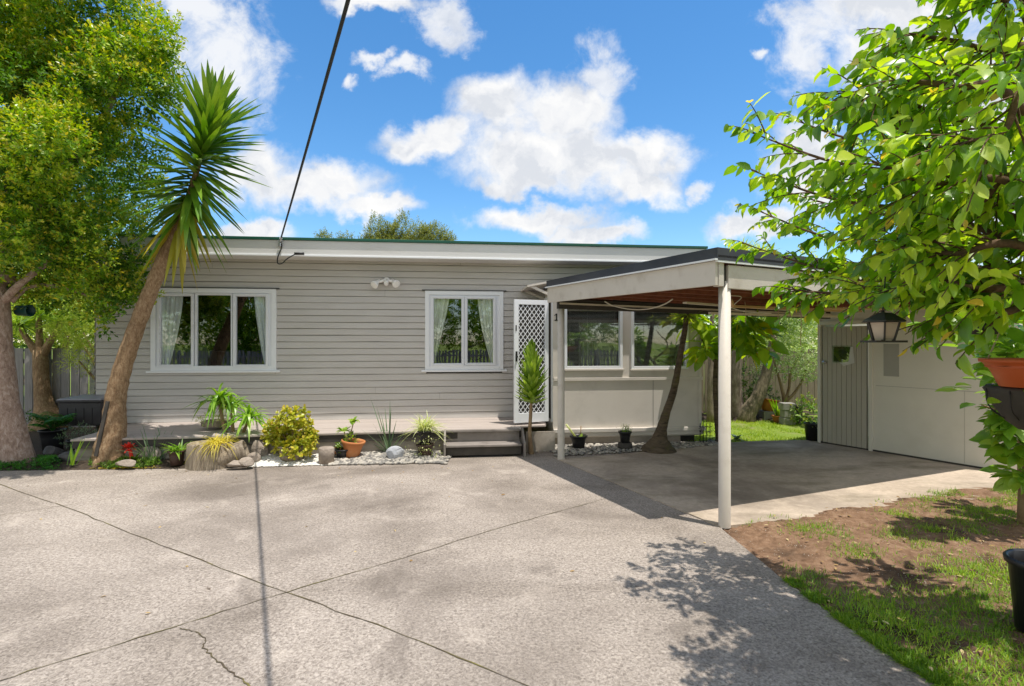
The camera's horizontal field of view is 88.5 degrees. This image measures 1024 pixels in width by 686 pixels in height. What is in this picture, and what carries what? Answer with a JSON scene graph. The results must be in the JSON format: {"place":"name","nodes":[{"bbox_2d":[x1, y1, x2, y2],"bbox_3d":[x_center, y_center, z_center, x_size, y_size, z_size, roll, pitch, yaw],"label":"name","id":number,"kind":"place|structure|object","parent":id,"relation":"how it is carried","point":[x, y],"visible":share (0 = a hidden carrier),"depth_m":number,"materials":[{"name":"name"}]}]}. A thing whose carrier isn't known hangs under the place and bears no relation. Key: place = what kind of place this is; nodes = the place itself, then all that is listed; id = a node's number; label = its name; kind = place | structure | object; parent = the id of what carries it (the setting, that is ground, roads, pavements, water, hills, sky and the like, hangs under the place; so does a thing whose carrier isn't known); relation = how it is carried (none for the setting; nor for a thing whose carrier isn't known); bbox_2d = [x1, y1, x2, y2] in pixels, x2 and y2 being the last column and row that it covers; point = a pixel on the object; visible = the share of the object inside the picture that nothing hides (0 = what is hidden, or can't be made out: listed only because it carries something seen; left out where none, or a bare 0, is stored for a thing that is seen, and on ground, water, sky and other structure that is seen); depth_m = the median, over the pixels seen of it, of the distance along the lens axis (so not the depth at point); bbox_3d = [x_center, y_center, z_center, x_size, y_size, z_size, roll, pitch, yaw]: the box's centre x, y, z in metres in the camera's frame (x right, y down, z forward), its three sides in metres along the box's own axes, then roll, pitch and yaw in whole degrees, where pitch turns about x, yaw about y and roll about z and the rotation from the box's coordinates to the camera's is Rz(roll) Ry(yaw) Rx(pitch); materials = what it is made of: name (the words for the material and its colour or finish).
{"place":"outdoors","nodes":[
{"label":"outdoors","id":0,"kind":"place"},
{"bbox_2d":[0,426,414,470],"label":"garden bed","id":1,"kind":"object","parent":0,"point":[64,465],"visible":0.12,"depth_m":7.03,"materials":[{"name":"soil"}]},
{"bbox_2d":[0,454,61,470],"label":"ground cover","id":2,"kind":"object","parent":1,"relation":"on","point":[48,459],"visible":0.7,"depth_m":6.93,"materials":[{"name":"green plant"}]},
{"bbox_2d":[27,411,76,449],"bbox_3d":[-6.875,1.311,7.892,0.660,0.579,0.550,0,0,10],"label":"plant pot","id":3,"kind":"object","parent":1,"relation":"on","point":[47,437],"visible":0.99,"depth_m":7.81,"materials":[{"name":"black plastic"}]},
{"bbox_2d":[12,298,91,430],"bbox_3d":[-8.859,0.387,9.842,1.897,2.696,1.283,0,0,0],"label":"tree","id":4,"kind":"object","parent":1,"relation":"on","point":[43,398],"visible":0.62,"depth_m":9.79,"materials":[{"name":"plant"}]},
{"bbox_2d":[43,446,64,453],"bbox_3d":[-6.684,1.548,7.657,0.319,0.112,0.180,0,0,0],"label":"rock","id":5,"kind":"object","parent":1,"relation":"on","point":[51,450],"visible":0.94,"depth_m":7.60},
{"bbox_2d":[58,451,74,461],"bbox_3d":[-6.011,1.539,7.155,0.300,0.130,0.176,0,0,0],"label":"rock","id":6,"kind":"object","parent":1,"relation":"on","point":[63,456],"visible":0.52,"depth_m":7.09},
{"bbox_2d":[38,306,94,379],"bbox_3d":[-7.888,0.471,9.637,1.806,2.395,1.116,0,0,29],"label":"feathery shrub","id":7,"kind":"object","parent":1,"relation":"on","point":[82,345],"visible":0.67,"depth_m":9.46,"materials":[{"name":"green plant"}]},
{"bbox_2d":[55,420,97,451],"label":"plant","id":8,"kind":"object","parent":1,"relation":"on","point":[68,442],"visible":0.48,"depth_m":7.59,"materials":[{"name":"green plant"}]},
{"bbox_2d":[67,439,89,464],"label":"iris clump","id":9,"kind":"object","parent":1,"relation":"on","point":[72,458],"visible":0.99,"depth_m":6.89,"materials":[{"name":"green plant"}]},
{"bbox_2d":[0,0,189,465],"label":"broadleaf tree","id":10,"kind":"object","parent":1,"relation":"on","point":[52,97],"visible":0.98,"depth_m":6.90,"materials":[{"name":"green plant"}]},
{"bbox_2d":[13,305,35,316],"bbox_3d":[-6.726,-0.447,7.250,0.175,0.164,0.164,0,0,0],"label":"hanging planter","id":11,"kind":"object","parent":10,"relation":"attached to","point":[30,310],"visible":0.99,"depth_m":7.21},
{"bbox_2d":[94,401,109,455],"bbox_3d":[-5.459,1.139,6.999,0.172,0.726,0.042,0,0,-34],"label":"timber stake","id":12,"kind":"object","parent":1,"relation":"in","point":[102,426],"visible":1,"depth_m":6.99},
{"bbox_2d":[14,346,207,426],"bbox_3d":[-8.150,0.851,10.078,4.700,1.598,0.163,0,0,0],"label":"paling fence","id":13,"kind":"object","parent":1,"relation":"on","point":[60,384],"visible":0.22,"depth_m":10.00,"materials":[{"name":"wood"}]},
{"bbox_2d":[88,456,162,469],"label":"ground cover","id":14,"kind":"object","parent":1,"relation":"on","point":[111,465],"visible":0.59,"depth_m":6.97,"materials":[{"name":"green plant"}]},
{"bbox_2d":[115,459,135,466],"bbox_3d":[-5.033,1.560,6.856,0.290,0.087,0.109,0,0,0],"label":"rock","id":15,"kind":"object","parent":1,"relation":"on","point":[129,463],"visible":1,"depth_m":6.82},
{"bbox_2d":[119,442,139,460],"bbox_3d":[-5.118,1.467,7.042,0.265,0.273,0.281,0,0,-27],"label":"bromeliad","id":16,"kind":"object","parent":1,"relation":"on","point":[128,445],"visible":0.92,"depth_m":7.04,"materials":[{"name":"red plant"}]},
{"bbox_2d":[113,426,177,460],"bbox_3d":[-4.907,1.340,7.141,0.823,0.525,0.818,0,0,0],"label":"iris clump","id":17,"kind":"object","parent":1,"relation":"on","point":[150,454],"visible":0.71,"depth_m":7.11,"materials":[{"name":"plant"}]},
{"bbox_2d":[133,446,161,459],"bbox_3d":[-4.993,1.506,7.210,0.389,0.203,0.177,0,0,0],"label":"rock","id":18,"kind":"object","parent":1,"relation":"on","point":[156,450],"visible":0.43,"depth_m":7.16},
{"bbox_2d":[158,438,190,465],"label":"potted plant","id":19,"kind":"object","parent":1,"relation":"on","point":[176,455],"visible":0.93,"depth_m":6.95,"materials":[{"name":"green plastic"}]},
{"bbox_2d":[91,59,268,466],"bbox_3d":[-4.384,-1.009,7.004,2.189,5.435,1.827,0,0,-30],"label":"yucca","id":20,"kind":"object","parent":1,"relation":"on","point":[213,116],"visible":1,"depth_m":7.04,"materials":[{"name":"green plant"}]},
{"bbox_2d":[184,440,232,470],"bbox_3d":[-4.025,1.498,7.005,0.623,0.345,0.444,0,0,0],"label":"stump planter","id":21,"kind":"object","parent":1,"relation":"on","point":[203,462],"visible":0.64,"depth_m":6.82,"materials":[{"name":"wood"}]},
{"bbox_2d":[184,433,239,463],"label":"sedge","id":22,"kind":"object","parent":21,"relation":"in","point":[215,442],"visible":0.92,"depth_m":6.89,"materials":[{"name":"yellow plant"}]},
{"bbox_2d":[183,382,268,440],"bbox_3d":[-3.968,1.092,7.588,1.523,1.031,0.968,0,0,0],"label":"cane plant","id":23,"kind":"object","parent":1,"relation":"on","point":[221,401],"visible":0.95,"depth_m":7.51,"materials":[{"name":"green plant"}]},
{"bbox_2d":[216,440,249,465],"bbox_3d":[-3.732,1.487,7.030,0.415,0.375,0.276,0,0,-19],"label":"hollow log","id":24,"kind":"object","parent":1,"relation":"on","point":[226,456],"visible":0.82,"depth_m":6.93,"materials":[{"name":"wood"}]},
{"bbox_2d":[251,440,267,456],"bbox_3d":[-3.548,1.485,7.389,0.224,0.249,0.181,0,0,-28],"label":"rock","id":25,"kind":"object","parent":1,"relation":"on","point":[257,446],"visible":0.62,"depth_m":7.33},
{"bbox_2d":[247,453,323,467],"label":"white pebbles","id":26,"kind":"object","parent":1,"relation":"on","point":[272,460],"visible":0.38,"depth_m":7.12,"materials":[{"name":"gravel"}]},
{"bbox_2d":[260,404,318,460],"bbox_3d":[-3.065,1.223,7.268,0.834,0.771,0.609,0,0,0],"label":"variegated shrub","id":27,"kind":"object","parent":26,"relation":"on","point":[291,446],"visible":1,"depth_m":7.16,"materials":[{"name":"yellow plant"}]},
{"bbox_2d":[320,449,451,465],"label":"grey pebbles","id":28,"kind":"object","parent":1,"relation":"on","point":[409,456],"visible":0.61,"depth_m":7.24,"materials":[{"name":"gravel"}]},
{"bbox_2d":[318,446,333,463],"bbox_3d":[-2.522,1.515,7.142,0.211,0.210,0.207,0,0,0],"label":"log round","id":29,"kind":"object","parent":28,"relation":"on","point":[325,454],"visible":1,"depth_m":7.06,"materials":[{"name":"wood"}]},
{"bbox_2d":[334,438,352,457],"bbox_3d":[-2.351,1.455,7.334,0.268,0.291,0.265,0,0,26],"label":"plant bowl","id":30,"kind":"object","parent":28,"relation":"on","point":[341,453],"visible":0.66,"depth_m":7.25,"materials":[{"name":"black plastic"}]},
{"bbox_2d":[336,416,365,457],"bbox_3d":[-2.252,1.324,7.339,0.401,0.576,0.327,0,0,-27],"label":"terracotta pot","id":31,"kind":"object","parent":28,"relation":"on","point":[354,448],"visible":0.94,"depth_m":7.29,"materials":[{"name":"orange ceramic"}]},
{"bbox_2d":[365,403,404,451],"bbox_3d":[-1.904,1.215,7.580,0.836,0.802,0.391,0,0,0],"label":"spiky plant","id":32,"kind":"object","parent":28,"relation":"on","point":[387,445],"visible":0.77,"depth_m":7.57,"materials":[{"name":"green plant"}]},
{"bbox_2d":[386,446,403,458],"bbox_3d":[-1.630,1.519,7.323,0.256,0.174,0.128,0,0,0],"label":"rock","id":33,"kind":"object","parent":28,"relation":"on","point":[394,452],"visible":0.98,"depth_m":7.28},
{"bbox_2d":[416,443,433,455],"bbox_3d":[-1.234,1.518,7.465,0.258,0.165,0.258,0,0,0],"label":"plant pot","id":34,"kind":"object","parent":28,"relation":"on","point":[428,452],"visible":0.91,"depth_m":7.38,"materials":[{"name":"brown plastic"}]},
{"bbox_2d":[396,409,450,457],"bbox_3d":[-1.224,1.280,7.483,0.795,0.638,0.745,0,0,0],"label":"potted plant","id":35,"kind":"object","parent":34,"relation":"on","point":[425,431],"visible":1,"depth_m":7.40,"materials":[{"name":"green plant"}]},
{"bbox_2d":[19,344,817,440],"bbox_3d":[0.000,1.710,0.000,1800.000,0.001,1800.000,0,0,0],"label":"ground","id":36,"kind":"structure","parent":0,"point":[806,348],"depth_m":129.11,"materials":[{"name":"plant"}]},
{"bbox_2d":[11,241,105,348],"bbox_3d":[-10.832,-0.483,11.926,4.114,4.320,2.291,0,0,0],"label":"tree","id":37,"kind":"object","parent":36,"relation":"on","point":[29,334],"visible":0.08,"depth_m":11.53,"materials":[{"name":"green plant"}]},
{"bbox_2d":[11,164,168,349],"bbox_3d":[-14.557,-1.952,15.142,9.331,7.259,4.008,0,0,0],"label":"dark tree","id":38,"kind":"object","parent":36,"relation":"on","point":[121,229],"visible":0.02,"depth_m":15.28,"materials":[{"name":"green plant"}]},
{"bbox_2d":[314,229,354,238],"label":"conifer","id":39,"kind":"object","parent":36,"relation":"on","point":[324,235],"visible":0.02,"depth_m":23.93,"materials":[{"name":"green plant"}]},
{"bbox_2d":[94,233,707,444],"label":"house","id":40,"kind":"structure","parent":36,"relation":"on","point":[345,339],"depth_m":8.79,"materials":[{"name":"paint"}]},
{"bbox_2d":[56,394,104,425],"bbox_3d":[-6.722,1.037,8.411,0.680,0.500,0.540,0,0,-2],"label":"storage box","id":41,"kind":"object","parent":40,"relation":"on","point":[87,409],"visible":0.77,"depth_m":8.16,"materials":[{"name":"plastic"}]},
{"bbox_2d":[162,296,182,363],"bbox_3d":[-5.579,-0.208,8.614,0.363,1.191,0.052,0,0,-8],"label":"curtain","id":42,"kind":"object","parent":40,"relation":"attached to","point":[171,310],"visible":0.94,"depth_m":8.61,"materials":[{"name":"fabric"}]},
{"bbox_2d":[146,287,279,372],"bbox_3d":[-4.878,-0.212,8.633,2.065,1.396,0.110,0,0,-6],"label":"window","id":43,"kind":"structure","parent":40,"relation":"in","point":[156,366],"depth_m":8.60,"materials":[{"name":"white paint"}]},
{"bbox_2d":[254,297,264,363],"bbox_3d":[-4.175,-0.204,8.768,0.238,1.199,0.054,0,0,-7],"label":"curtain","id":44,"kind":"object","parent":40,"relation":"attached to","point":[260,308],"visible":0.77,"depth_m":8.77,"materials":[{"name":"fabric"}]},
{"bbox_2d":[70,417,554,460],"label":"deck","id":45,"kind":"structure","parent":40,"relation":"attached to","point":[328,434],"depth_m":7.76,"materials":[{"name":"paint"}]},
{"bbox_2d":[195,412,230,427],"bbox_3d":[-4.437,1.136,7.913,0.623,0.268,0.432,0,0,-10],"label":"log planter","id":46,"kind":"object","parent":45,"relation":"on","point":[216,423],"visible":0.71,"depth_m":7.77,"materials":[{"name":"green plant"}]},
{"bbox_2d":[371,277,399,288],"bbox_3d":[-2.121,-1.012,8.819,0.484,0.206,0.196,0,0,-6],"label":"flood light","id":47,"kind":"object","parent":40,"relation":"attached to","point":[386,281],"visible":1,"depth_m":8.80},
{"bbox_2d":[434,299,448,362],"bbox_3d":[-1.232,-0.216,9.102,0.300,1.159,0.054,0,0,-8],"label":"curtain","id":48,"kind":"object","parent":40,"relation":"attached to","point":[440,308],"visible":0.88,"depth_m":9.09,"materials":[{"name":"fabric"}]},
{"bbox_2d":[421,289,506,371],"bbox_3d":[-0.820,-0.208,9.089,1.465,1.407,0.110,0,0,-6],"label":"window","id":49,"kind":"structure","parent":40,"relation":"in","point":[497,295],"depth_m":9.05,"materials":[{"name":"white paint"}]},
{"bbox_2d":[478,299,492,362],"bbox_3d":[-0.444,-0.214,9.187,0.314,1.164,0.054,0,0,-7],"label":"curtain","id":50,"kind":"object","parent":40,"relation":"attached to","point":[485,306],"visible":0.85,"depth_m":9.19,"materials":[{"name":"fabric"}]},
{"bbox_2d":[514,299,548,422],"bbox_3d":[0.309,0.287,8.343,0.580,1.940,0.225,0,0,-6],"label":"screen door","id":51,"kind":"structure","parent":40,"relation":"in","point":[531,317],"depth_m":8.35,"materials":[{"name":"white metal"}]},
{"bbox_2d":[549,303,550,418],"bbox_3d":[0.613,0.270,8.852,0.005,1.960,0.620,0,0,-6],"label":"entry door","id":52,"kind":"structure","parent":40,"relation":"in","point":[549,303],"depth_m":8.65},
{"bbox_2d":[578,340,597,365],"bbox_3d":[1.347,0.625,9.034,0.400,1.391,0.378,0,0,-6],"label":"chair","id":53,"kind":"object","parent":40,"relation":"on","point":[579,364],"visible":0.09,"depth_m":9.18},
{"bbox_2d":[567,309,616,363],"bbox_3d":[1.309,-0.098,8.648,0.867,0.933,0.030,0,0,-6],"label":"venetian blind","id":54,"kind":"object","parent":40,"relation":"attached to","point":[590,343],"visible":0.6,"depth_m":8.65,"materials":[{"name":"plastic"}]},
{"bbox_2d":[565,309,623,370],"bbox_3d":[1.323,-0.078,8.552,1.002,1.050,0.115,0,0,-6],"label":"window","id":55,"kind":"structure","parent":40,"relation":"in","point":[620,313],"depth_m":8.53,"materials":[{"name":"white paint"}]},
{"bbox_2d":[634,312,681,364],"bbox_3d":[2.419,-0.099,8.773,0.873,0.948,0.030,0,0,-6],"label":"venetian blind","id":56,"kind":"object","parent":40,"relation":"attached to","point":[656,345],"visible":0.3,"depth_m":8.77,"materials":[{"name":"plastic"}]},
{"bbox_2d":[630,312,689,370],"bbox_3d":[2.433,-0.080,8.676,1.008,1.065,0.115,0,0,-6],"label":"window","id":57,"kind":"structure","parent":40,"relation":"in","point":[633,368],"depth_m":8.61,"materials":[{"name":"white paint"}]},
{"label":"cable anchor","id":58,"kind":"object","parent":40,"relation":"attached to","visible":0},
{"bbox_2d":[280,0,349,238],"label":"power cable","id":59,"kind":"object","parent":58,"relation":"attached to","point":[341,24],"visible":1,"depth_m":3.87,"materials":[{"name":"rubber"}]},
{"bbox_2d":[358,209,457,240],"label":"tree","id":60,"kind":"object","parent":36,"relation":"on","point":[425,232],"visible":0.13,"depth_m":23.77,"materials":[{"name":"green plant"}]},
{"bbox_2d":[702,244,825,352],"bbox_3d":[7.561,-0.653,15.648,6.619,4.672,3.940,0,0,0],"label":"tree","id":61,"kind":"object","parent":36,"relation":"on","point":[751,333],"visible":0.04,"depth_m":15.38,"materials":[{"name":"green plant"}]},
{"bbox_2d":[0,441,934,685],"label":"driveway","id":62,"kind":"structure","parent":0,"point":[485,587],"depth_m":3.56,"materials":[{"name":"concrete"}]},
{"bbox_2d":[239,457,253,466],"bbox_3d":[-3.477,1.549,6.878,0.193,0.110,0.146,0,0,0],"label":"rock","id":63,"kind":"object","parent":62,"relation":"on","point":[246,461],"visible":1,"depth_m":6.84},
{"bbox_2d":[444,428,525,456],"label":"entry steps","id":64,"kind":"structure","parent":62,"relation":"on","point":[485,442],"depth_m":7.74,"materials":[{"name":"paint"}]},
{"bbox_2d":[28,466,1023,672],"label":"leaf litter","id":65,"kind":"object","parent":62,"relation":"on","point":[962,651],"visible":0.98,"depth_m":3.79,"materials":[{"name":"plant"}]},
{"bbox_2d":[513,338,549,453],"bbox_3d":[0.296,0.803,7.821,0.546,1.761,0.543,0,0,36],"label":"dracaena","id":66,"kind":"object","parent":62,"relation":"on","point":[533,380],"visible":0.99,"depth_m":7.75,"materials":[{"name":"green plant"}]},
{"bbox_2d":[552,439,717,455],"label":"pale pebbles","id":67,"kind":"object","parent":62,"relation":"on","point":[603,448],"visible":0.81,"depth_m":8.17,"materials":[{"name":"gravel"}]},
{"bbox_2d":[566,424,587,448],"bbox_3d":[0.997,1.445,8.162,0.352,0.410,0.278,0,0,0],"label":"plant pot","id":68,"kind":"object","parent":67,"relation":"on","point":[578,440],"visible":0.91,"depth_m":8.08,"materials":[{"name":"black plastic"}]},
{"bbox_2d":[618,442,631,450],"bbox_3d":[1.748,1.593,8.132,0.230,0.115,0.228,0,0,0],"label":"upturned pot","id":69,"kind":"object","parent":67,"relation":"on","point":[625,446],"visible":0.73,"depth_m":8.04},
{"bbox_2d":[616,423,632,442],"bbox_3d":[1.762,1.386,8.135,0.236,0.296,0.253,0,0,-39],"label":"plant pot","id":70,"kind":"object","parent":69,"relation":"on","point":[625,434],"visible":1,"depth_m":8.07,"materials":[{"name":"black plastic"}]},
{"bbox_2d":[674,305,788,441],"bbox_3d":[3.547,0.451,8.634,1.788,2.405,1.355,0,0,0],"label":"broad leaf tree","id":71,"kind":"object","parent":67,"relation":"on","point":[744,342],"visible":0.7,"depth_m":8.38,"materials":[{"name":"green plant"}]},
{"bbox_2d":[640,311,704,453],"bbox_3d":[2.435,0.613,8.031,0.992,2.213,0.641,0,0,0],"label":"tree trunk","id":72,"kind":"object","parent":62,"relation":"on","point":[658,442],"visible":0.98,"depth_m":7.97,"materials":[{"name":"brown plant"}]},
{"bbox_2d":[0,0,1023,343],"label":"sky","id":73,"kind":"structure","parent":0,"point":[538,121],"materials":[{"name":"blue"}]},
{"bbox_2d":[688,410,817,441],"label":"back lawn","id":74,"kind":"structure","parent":0,"point":[778,430],"depth_m":9.87,"materials":[{"name":"green plant"}]},
{"bbox_2d":[706,315,716,422],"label":"slim tree","id":75,"kind":"object","parent":74,"relation":"on","point":[710,412],"visible":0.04,"depth_m":10.88,"materials":[{"name":"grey plant"}]},
{"bbox_2d":[702,349,817,411],"bbox_3d":[6.362,0.895,12.628,6.974,1.510,0.167,0,0,-6],"label":"paling fence","id":76,"kind":"object","parent":74,"relation":"on","point":[811,388],"visible":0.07,"depth_m":12.56,"materials":[{"name":"wood"}]},
{"bbox_2d":[702,410,817,421],"bbox_3d":[6.300,1.589,11.725,6.600,0.209,1.350,0,0,0],"label":"back bed","id":77,"kind":"object","parent":74,"relation":"on","point":[704,417],"visible":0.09,"depth_m":11.21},
{"bbox_2d":[723,236,779,418],"bbox_3d":[5.188,-0.288,11.484,1.796,4.059,1.133,0,0,-24],"label":"cabbage tree","id":78,"kind":"object","parent":77,"relation":"on","point":[736,396],"visible":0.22,"depth_m":11.29,"materials":[{"name":"green plant"}]},
{"bbox_2d":[741,360,780,407],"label":"shrub","id":79,"kind":"object","parent":77,"relation":"on","point":[750,389],"visible":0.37,"depth_m":11.91,"materials":[{"name":"green plant"}]},
{"bbox_2d":[759,410,775,420],"bbox_3d":[5.465,1.550,11.249,0.260,0.200,0.250,0,0,0],"label":"pot stand","id":80,"kind":"object","parent":74,"relation":"on","point":[765,414],"visible":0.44,"depth_m":11.12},
{"bbox_2d":[761,398,779,410],"bbox_3d":[5.503,1.314,11.244,0.404,0.296,0.408,0,0,0],"label":"terracotta pot","id":81,"kind":"object","parent":80,"relation":"on","point":[766,405],"visible":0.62,"depth_m":11.12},
{"bbox_2d":[737,316,806,422],"bbox_3d":[5.788,-0.089,11.162,2.082,3.604,1.567,0,0,0],"label":"leaning tree","id":82,"kind":"object","parent":74,"relation":"on","point":[749,409],"visible":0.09,"depth_m":11.00,"materials":[{"name":"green plant"}]},
{"bbox_2d":[769,399,785,422],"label":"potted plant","id":83,"kind":"object","parent":74,"relation":"on","point":[776,416],"visible":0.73,"depth_m":10.82,"materials":[{"name":"green plant"}]},
{"bbox_2d":[749,317,817,401],"bbox_3d":[6.101,0.260,11.425,1.697,2.823,1.763,0,0,31],"label":"variegated shrub","id":84,"kind":"object","parent":74,"relation":"on","point":[788,339],"visible":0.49,"depth_m":11.27,"materials":[{"name":"plant"}]},
{"bbox_2d":[779,417,794,424],"bbox_3d":[5.563,1.575,10.633,0.240,0.145,0.190,0,0,-3],"label":"cement block","id":85,"kind":"object","parent":74,"relation":"on","point":[784,421],"depth_m":10.54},
{"bbox_2d":[780,410,795,417],"bbox_3d":[5.577,1.427,10.627,0.240,0.145,0.190,0,0,0],"label":"cement block","id":86,"kind":"object","parent":85,"relation":"on","point":[785,413],"depth_m":10.53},
{"bbox_2d":[779,402,794,410],"bbox_3d":[5.559,1.280,10.618,0.240,0.145,0.190,0,0,4],"label":"cement block","id":87,"kind":"object","parent":86,"relation":"on","point":[785,406],"depth_m":10.53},
{"bbox_2d":[790,392,817,425],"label":"green shrub","id":88,"kind":"object","parent":74,"relation":"on","point":[799,416],"visible":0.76,"depth_m":10.44,"materials":[{"name":"green plant"}]},
{"bbox_2d":[555,440,1001,533],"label":"carport slab","id":89,"kind":"structure","parent":0,"point":[794,479],"depth_m":6.40,"materials":[{"name":"concrete"}]},
{"bbox_2d":[699,421,717,442],"bbox_3d":[3.220,1.463,8.594,0.288,0.466,0.261,0,0,45],"label":"wire rack","id":90,"kind":"object","parent":89,"relation":"on","point":[703,426],"visible":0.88,"depth_m":8.60,"materials":[{"name":"black metal"}]},
{"bbox_2d":[545,247,909,528],"bbox_3d":[5.199,0.383,7.742,8.934,2.535,3.180,0,0,-23],"label":"carport","id":91,"kind":"object","parent":89,"relation":"on","point":[719,276],"visible":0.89,"depth_m":5.29,"materials":[{"name":"paint"}]},
{"bbox_2d":[683,302,825,312],"bbox_3d":[3.239,-0.449,6.800,2.997,0.043,0.060,0,0,-32],"label":"timber length","id":92,"kind":"object","parent":91,"relation":"hanging from","point":[698,303],"visible":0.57,"depth_m":6.18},
{"bbox_2d":[708,312,837,317],"bbox_3d":[3.559,-0.372,7.000,2.295,0.034,0.050,0,0,-20],"label":"timber length","id":93,"kind":"object","parent":91,"relation":"hanging from","point":[768,314],"visible":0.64,"depth_m":6.89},
{"bbox_2d":[735,305,861,311],"bbox_3d":[3.591,-0.427,6.600,2.202,0.039,0.090,0,0,-21],"label":"timber length","id":94,"kind":"object","parent":91,"relation":"hanging from","point":[758,307],"visible":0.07,"depth_m":6.38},
{"bbox_2d":[803,420,817,440],"bbox_3d":[5.080,1.470,8.881,0.318,0.360,0.316,0,0,0],"label":"plant pot","id":95,"kind":"object","parent":89,"relation":"on","point":[811,429],"visible":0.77,"depth_m":8.80,"materials":[{"name":"black plastic"}]},
{"bbox_2d":[818,307,1022,470],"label":"garage","id":96,"kind":"structure","parent":89,"relation":"on","point":[881,397],"depth_m":7.70,"materials":[{"name":"paint"}]},
{"bbox_2d":[822,326,867,448],"bbox_3d":[5.250,0.678,8.326,0.114,1.884,0.665,0,0,-30],"label":"door","id":97,"kind":"structure","parent":96,"relation":"in","point":[845,365],"depth_m":8.31,"materials":[{"name":"paint"}]},
{"bbox_2d":[723,487,1023,685],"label":"soil bed","id":98,"kind":"object","parent":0,"point":[760,541],"visible":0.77,"depth_m":4.05,"materials":[{"name":"soil"}]},
{"bbox_2d":[721,0,1023,377],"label":"cherry tree","id":99,"kind":"object","parent":98,"relation":"on","point":[965,186],"visible":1,"depth_m":2.32,"materials":[{"name":"green plant"}]},
{"bbox_2d":[860,226,907,342],"bbox_3d":[1.801,-0.286,2.550,0.196,0.567,0.170,0,0,0],"label":"lantern","id":100,"kind":"object","parent":99,"relation":"hanging from","point":[883,326],"visible":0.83,"depth_m":2.50,"materials":[{"name":"black glass"}]},
{"bbox_2d":[907,264,1023,333],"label":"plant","id":101,"kind":"object","parent":99,"relation":"hanging from","point":[1020,320],"visible":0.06,"depth_m":3.32,"materials":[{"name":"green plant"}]},
{"bbox_2d":[919,301,1023,387],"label":"hanging pot","id":102,"kind":"object","parent":99,"relation":"hanging from","point":[1007,372],"visible":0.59,"depth_m":2.87,"materials":[{"name":"ceramic"}]},
{"bbox_2d":[935,370,1023,429],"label":"hanging basket","id":103,"kind":"object","parent":99,"relation":"hanging from","point":[1007,403],"visible":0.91,"depth_m":2.98,"materials":[{"name":"black metal"}]},
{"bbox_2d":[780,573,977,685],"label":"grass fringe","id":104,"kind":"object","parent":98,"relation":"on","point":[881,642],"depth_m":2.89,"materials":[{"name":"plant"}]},
{"bbox_2d":[954,320,1023,523],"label":"leafy shrub","id":105,"kind":"object","parent":98,"relation":"on","point":[1006,451],"visible":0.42,"depth_m":4.52,"materials":[{"name":"green plant"}]},
{"bbox_2d":[1002,548,1023,632],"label":"planter tub","id":106,"kind":"object","parent":98,"relation":"on","point":[1013,558],"visible":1,"depth_m":3.00,"materials":[{"name":"black plastic"}]},
{"bbox_2d":[742,486,1023,685],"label":"grass","id":107,"kind":"structure","parent":0,"point":[888,613],"depth_m":3.27,"materials":[{"name":"plant"}]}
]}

